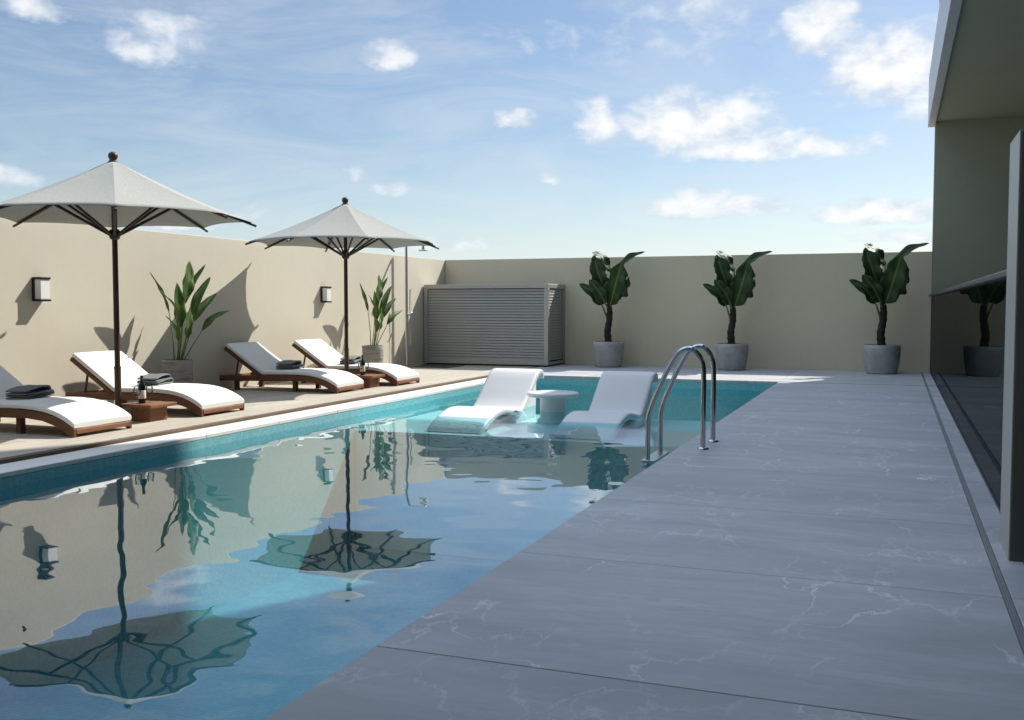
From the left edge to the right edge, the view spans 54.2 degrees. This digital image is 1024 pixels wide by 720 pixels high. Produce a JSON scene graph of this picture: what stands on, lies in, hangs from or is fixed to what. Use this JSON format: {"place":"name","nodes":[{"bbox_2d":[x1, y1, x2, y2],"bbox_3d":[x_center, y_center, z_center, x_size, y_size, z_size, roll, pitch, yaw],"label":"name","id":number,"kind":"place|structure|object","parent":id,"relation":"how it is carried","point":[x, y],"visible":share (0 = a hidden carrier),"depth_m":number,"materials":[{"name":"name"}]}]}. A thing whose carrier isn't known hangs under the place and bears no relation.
{"place":"outdoors","nodes":[
{"label":"outdoors","id":0,"kind":"place"},
{"bbox_2d":[0,547,504,719],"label":"pool floor","id":1,"kind":"structure","parent":0,"point":[263,653],"depth_m":8.66,"materials":[{"name":"tile"}]},
{"bbox_2d":[356,410,716,560],"bbox_3d":[0.583,1.545,12.516,4.406,1.438,2.400,1,3,21],"label":"pool shelf","id":2,"kind":"object","parent":1,"relation":"on","point":[502,527],"visible":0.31,"depth_m":11.75,"materials":[{"name":"tile"}]},
{"bbox_2d":[433,368,543,423],"bbox_3d":[-0.291,0.487,12.849,0.710,0.637,2.265,1,3,21],"label":"pool lounger","id":3,"kind":"object","parent":2,"relation":"on","point":[503,398],"visible":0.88,"depth_m":13.22,"materials":[{"name":"white plastic"}]},
{"bbox_2d":[527,390,578,424],"bbox_3d":[0.526,0.608,12.808,0.670,0.399,0.670,1,3,21],"label":"pool table","id":4,"kind":"object","parent":2,"relation":"on","point":[552,407],"visible":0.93,"depth_m":12.65,"materials":[{"name":"white plastic"}]},
{"bbox_2d":[558,371,657,429],"bbox_3d":[1.194,0.518,12.281,0.710,0.637,2.265,1,3,21],"label":"pool lounger","id":5,"kind":"object","parent":2,"relation":"on","point":[621,400],"visible":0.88,"depth_m":12.66,"materials":[{"name":"white plastic"}]},
{"bbox_2d":[0,364,537,458],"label":"timber deck","id":6,"kind":"structure","parent":0,"point":[38,436],"depth_m":11.41,"materials":[{"name":"beige wood"}]},
{"bbox_2d":[0,365,131,437],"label":"sun lounger","id":7,"kind":"object","parent":6,"relation":"on","point":[69,416],"visible":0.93,"depth_m":9.35,"materials":[{"name":"white fabric"}]},
{"bbox_2d":[5,385,54,399],"bbox_3d":[-4.740,0.311,9.839,0.257,0.122,0.457,0,3,7],"label":"towel","id":8,"kind":"object","parent":7,"relation":"on","point":[24,392],"visible":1,"depth_m":9.72,"materials":[{"name":"grey fabric"}]},
{"bbox_2d":[0,152,256,422],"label":"garden umbrella","id":9,"kind":"object","parent":6,"relation":"on","point":[113,193],"visible":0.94,"depth_m":10.07,"materials":[{"name":"white fabric"}]},
{"bbox_2d":[122,401,176,421],"bbox_3d":[-3.790,0.538,10.449,0.400,0.180,0.400,1,3,21],"label":"side table","id":10,"kind":"object","parent":6,"relation":"on","point":[150,411],"visible":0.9,"depth_m":10.34,"materials":[{"name":"brown wood"}]},
{"bbox_2d":[133,387,140,403],"bbox_3d":[-3.861,0.366,10.311,0.074,0.178,0.074,1,3,21],"label":"wine glass","id":11,"kind":"object","parent":10,"relation":"on","point":[138,394],"visible":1,"depth_m":10.30,"materials":[{"name":"clear glass"}]},
{"bbox_2d":[138,375,145,403],"bbox_3d":[-3.845,0.304,10.403,0.077,0.291,0.077,-1,3,-13],"label":"wine bottle","id":12,"kind":"object","parent":10,"relation":"on","point":[142,396],"visible":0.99,"depth_m":10.38,"materials":[{"name":"black glass"}]},
{"bbox_2d":[65,351,243,416],"bbox_3d":[-4.075,0.244,11.418,1.904,0.660,0.752,1,3,21],"label":"sun lounger","id":13,"kind":"object","parent":6,"relation":"on","point":[97,367],"visible":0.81,"depth_m":11.26,"materials":[{"name":"white fabric"}]},
{"bbox_2d":[137,373,173,385],"bbox_3d":[-4.092,0.221,11.473,0.257,0.120,0.457,0,3,4],"label":"towel","id":14,"kind":"object","parent":13,"relation":"on","point":[156,379],"visible":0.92,"depth_m":11.34,"materials":[{"name":"grey fabric"}]},
{"bbox_2d":[150,260,229,382],"bbox_3d":[-4.218,-0.399,12.915,0.475,1.781,1.351,1,3,21],"label":"potted plant","id":15,"kind":"object","parent":6,"relation":"on","point":[179,369],"visible":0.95,"depth_m":12.83,"materials":[{"name":"green plant"}]},
{"bbox_2d":[220,342,363,393],"bbox_3d":[-3.128,0.090,14.222,1.904,0.660,0.752,1,3,20],"label":"sun lounger","id":16,"kind":"object","parent":6,"relation":"on","point":[258,360],"visible":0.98,"depth_m":14.05,"materials":[{"name":"white fabric"}]},
{"bbox_2d":[276,360,303,369],"bbox_3d":[-3.178,0.066,14.300,0.257,0.120,0.457,1,3,9],"label":"towel","id":17,"kind":"object","parent":16,"relation":"on","point":[289,364],"visible":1,"depth_m":14.14,"materials":[{"name":"grey fabric"}]},
{"bbox_2d":[245,197,438,386],"bbox_3d":[-2.401,-0.970,14.476,2.618,2.750,2.618,0,3,0],"label":"garden umbrella","id":18,"kind":"object","parent":6,"relation":"on","point":[345,225],"visible":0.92,"depth_m":14.13,"materials":[{"name":"fabric"}]},
{"bbox_2d":[292,339,419,385],"bbox_3d":[-2.452,0.019,15.511,1.904,0.660,0.752,1,3,21],"label":"sun lounger","id":19,"kind":"object","parent":6,"relation":"on","point":[320,353],"visible":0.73,"depth_m":15.35,"materials":[{"name":"white fabric"}]},
{"bbox_2d":[340,356,360,363],"bbox_3d":[-2.501,-0.001,15.538,0.257,0.118,0.457,0,3,7],"label":"towel","id":20,"kind":"object","parent":19,"relation":"on","point":[354,359],"visible":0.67,"depth_m":15.36,"materials":[{"name":"grey fabric"}]},
{"bbox_2d":[354,374,384,387],"bbox_3d":[-2.129,0.306,14.668,0.400,0.180,0.400,1,3,21],"label":"side table","id":21,"kind":"object","parent":6,"relation":"on","point":[371,380],"visible":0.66,"depth_m":14.54,"materials":[{"name":"brown wood"}]},
{"bbox_2d":[360,355,364,374],"bbox_3d":[-2.184,0.073,14.623,0.077,0.291,0.077,-1,3,-13],"label":"wine bottle","id":22,"kind":"object","parent":21,"relation":"on","point":[362,371],"visible":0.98,"depth_m":14.60,"materials":[{"name":"black glass"}]},
{"bbox_2d":[360,275,402,362],"bbox_3d":[-2.382,-0.645,17.720,0.465,1.745,1.324,1,3,18],"label":"potted plant","id":23,"kind":"object","parent":6,"relation":"on","point":[373,353],"visible":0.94,"depth_m":17.60,"materials":[{"name":"green plant"}]},
{"bbox_2d":[405,246,427,366],"bbox_3d":[-1.854,-1.078,19.205,0.520,2.445,0.180,1,3,21],"label":"outdoor shower","id":24,"kind":"object","parent":6,"relation":"on","point":[407,314],"visible":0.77,"depth_m":19.25,"materials":[{"name":"metal"}]},
{"bbox_2d":[411,364,464,367],"bbox_3d":[-1.461,0.120,19.570,0.800,0.010,0.840,1,3,21],"label":"shower tray","id":25,"kind":"object","parent":6,"relation":"on","point":[434,366],"visible":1,"depth_m":19.37,"materials":[{"name":"metal"}]},
{"bbox_2d":[424,284,564,366],"bbox_3d":[-0.356,-0.721,20.312,2.660,1.609,1.060,1,3,21],"label":"equipment enclosure","id":26,"kind":"object","parent":6,"relation":"on","point":[499,324],"visible":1,"depth_m":19.84,"materials":[{"name":"grey metal"}]},
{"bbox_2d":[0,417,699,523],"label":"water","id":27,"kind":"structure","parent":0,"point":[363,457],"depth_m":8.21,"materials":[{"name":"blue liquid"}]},
{"bbox_2d":[0,378,774,705],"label":"pool wall","id":28,"kind":"structure","parent":0,"point":[80,594],"depth_m":8.89,"materials":[{"name":"tile"}]},
{"bbox_2d":[0,378,485,477],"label":"pool coping","id":29,"kind":"object","parent":28,"relation":"on","point":[43,463],"visible":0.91,"depth_m":9.60,"materials":[{"name":"white stone"}]},
{"bbox_2d":[0,0,939,259],"label":"sky","id":30,"kind":"structure","parent":0,"point":[471,129],"materials":[{"name":"blue"}]},
{"bbox_2d":[264,364,1023,719],"bbox_3d":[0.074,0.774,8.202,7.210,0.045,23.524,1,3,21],"label":"stone paving","id":31,"kind":"structure","parent":0,"point":[798,544],"depth_m":4.13,"materials":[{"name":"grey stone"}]},
{"bbox_2d":[579,251,643,367],"bbox_3d":[1.955,-0.985,19.356,1.252,2.243,0.663,1,3,21],"label":"potted plant","id":32,"kind":"object","parent":31,"relation":"on","point":[601,288],"visible":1,"depth_m":19.23,"materials":[{"name":"green plant"}]},
{"bbox_2d":[641,344,718,463],"bbox_3d":[1.462,0.946,8.671,0.565,2.160,0.590,1,3,21],"label":"pool ladder","id":33,"kind":"object","parent":31,"relation":"attached to","point":[655,456],"visible":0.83,"depth_m":8.50,"materials":[{"name":"silver metal"}]},
{"bbox_2d":[703,250,771,370],"bbox_3d":[4.157,-0.920,18.483,1.233,2.210,0.653,1,3,15],"label":"potted plant","id":34,"kind":"object","parent":31,"relation":"on","point":[729,288],"visible":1,"depth_m":18.35,"materials":[{"name":"green plant"}]},
{"bbox_2d":[849,243,928,373],"bbox_3d":[6.561,-0.903,17.459,1.277,2.288,0.676,1,3,24],"label":"potted plant","id":35,"kind":"object","parent":31,"relation":"on","point":[876,284],"visible":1,"depth_m":17.34,"materials":[{"name":"green plant"}]},
{"bbox_2d":[929,270,1006,511],"bbox_3d":[5.052,-0.126,11.525,0.120,1.388,13.640,1,3,21],"label":"glass balustrade","id":36,"kind":"object","parent":31,"relation":"on","point":[967,353],"visible":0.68,"depth_m":7.79,"materials":[{"name":"glass"}]},
{"bbox_2d":[921,372,1023,653],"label":"drain channel","id":37,"kind":"object","parent":31,"relation":"in","point":[1017,626],"visible":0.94,"depth_m":4.94,"materials":[{"name":"metal"}]},
{"bbox_2d":[1000,130,1023,561],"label":"post","id":38,"kind":"object","parent":31,"relation":"on","point":[1012,509],"visible":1,"depth_m":4.68,"materials":[{"name":"grey paint"}]},
{"label":"ground","id":39,"kind":"structure","parent":0,"visible":0},
{"bbox_2d":[0,218,444,402],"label":"boundary wall","id":40,"kind":"structure","parent":39,"relation":"on","point":[269,298],"depth_m":13.40,"materials":[{"name":"beige paint"}]},
{"bbox_2d":[32,277,50,300],"bbox_3d":[-5.237,-0.787,11.145,0.128,0.270,0.150,1,3,21],"label":"wall lamp","id":41,"kind":"object","parent":40,"relation":"attached to","point":[40,289],"visible":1,"depth_m":11.09,"materials":[{"name":"white metal"}]},
{"bbox_2d":[320,286,331,302],"bbox_3d":[-3.102,-1.093,16.712,0.128,0.270,0.150,1,3,21],"label":"wall lamp","id":42,"kind":"object","parent":40,"relation":"attached to","point":[325,291],"visible":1,"depth_m":16.66,"materials":[{"name":"white metal"}]},
{"bbox_2d":[445,251,931,371],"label":"boundary wall","id":43,"kind":"structure","parent":39,"relation":"on","point":[818,311],"depth_m":19.03,"materials":[{"name":"beige paint"}]},
{"bbox_2d":[928,0,1023,350],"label":"building","id":44,"kind":"structure","parent":39,"relation":"on","point":[976,101],"depth_m":17.36,"materials":[{"name":"beige paint"}]},
{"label":"deck substructure","id":45,"kind":"structure","parent":0,"visible":0},
{"bbox_2d":[0,367,535,463],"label":"deck edge board","id":46,"kind":"object","parent":45,"relation":"attached to","point":[69,449],"visible":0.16,"depth_m":9.98,"materials":[{"name":"beige wood"}]}
]}

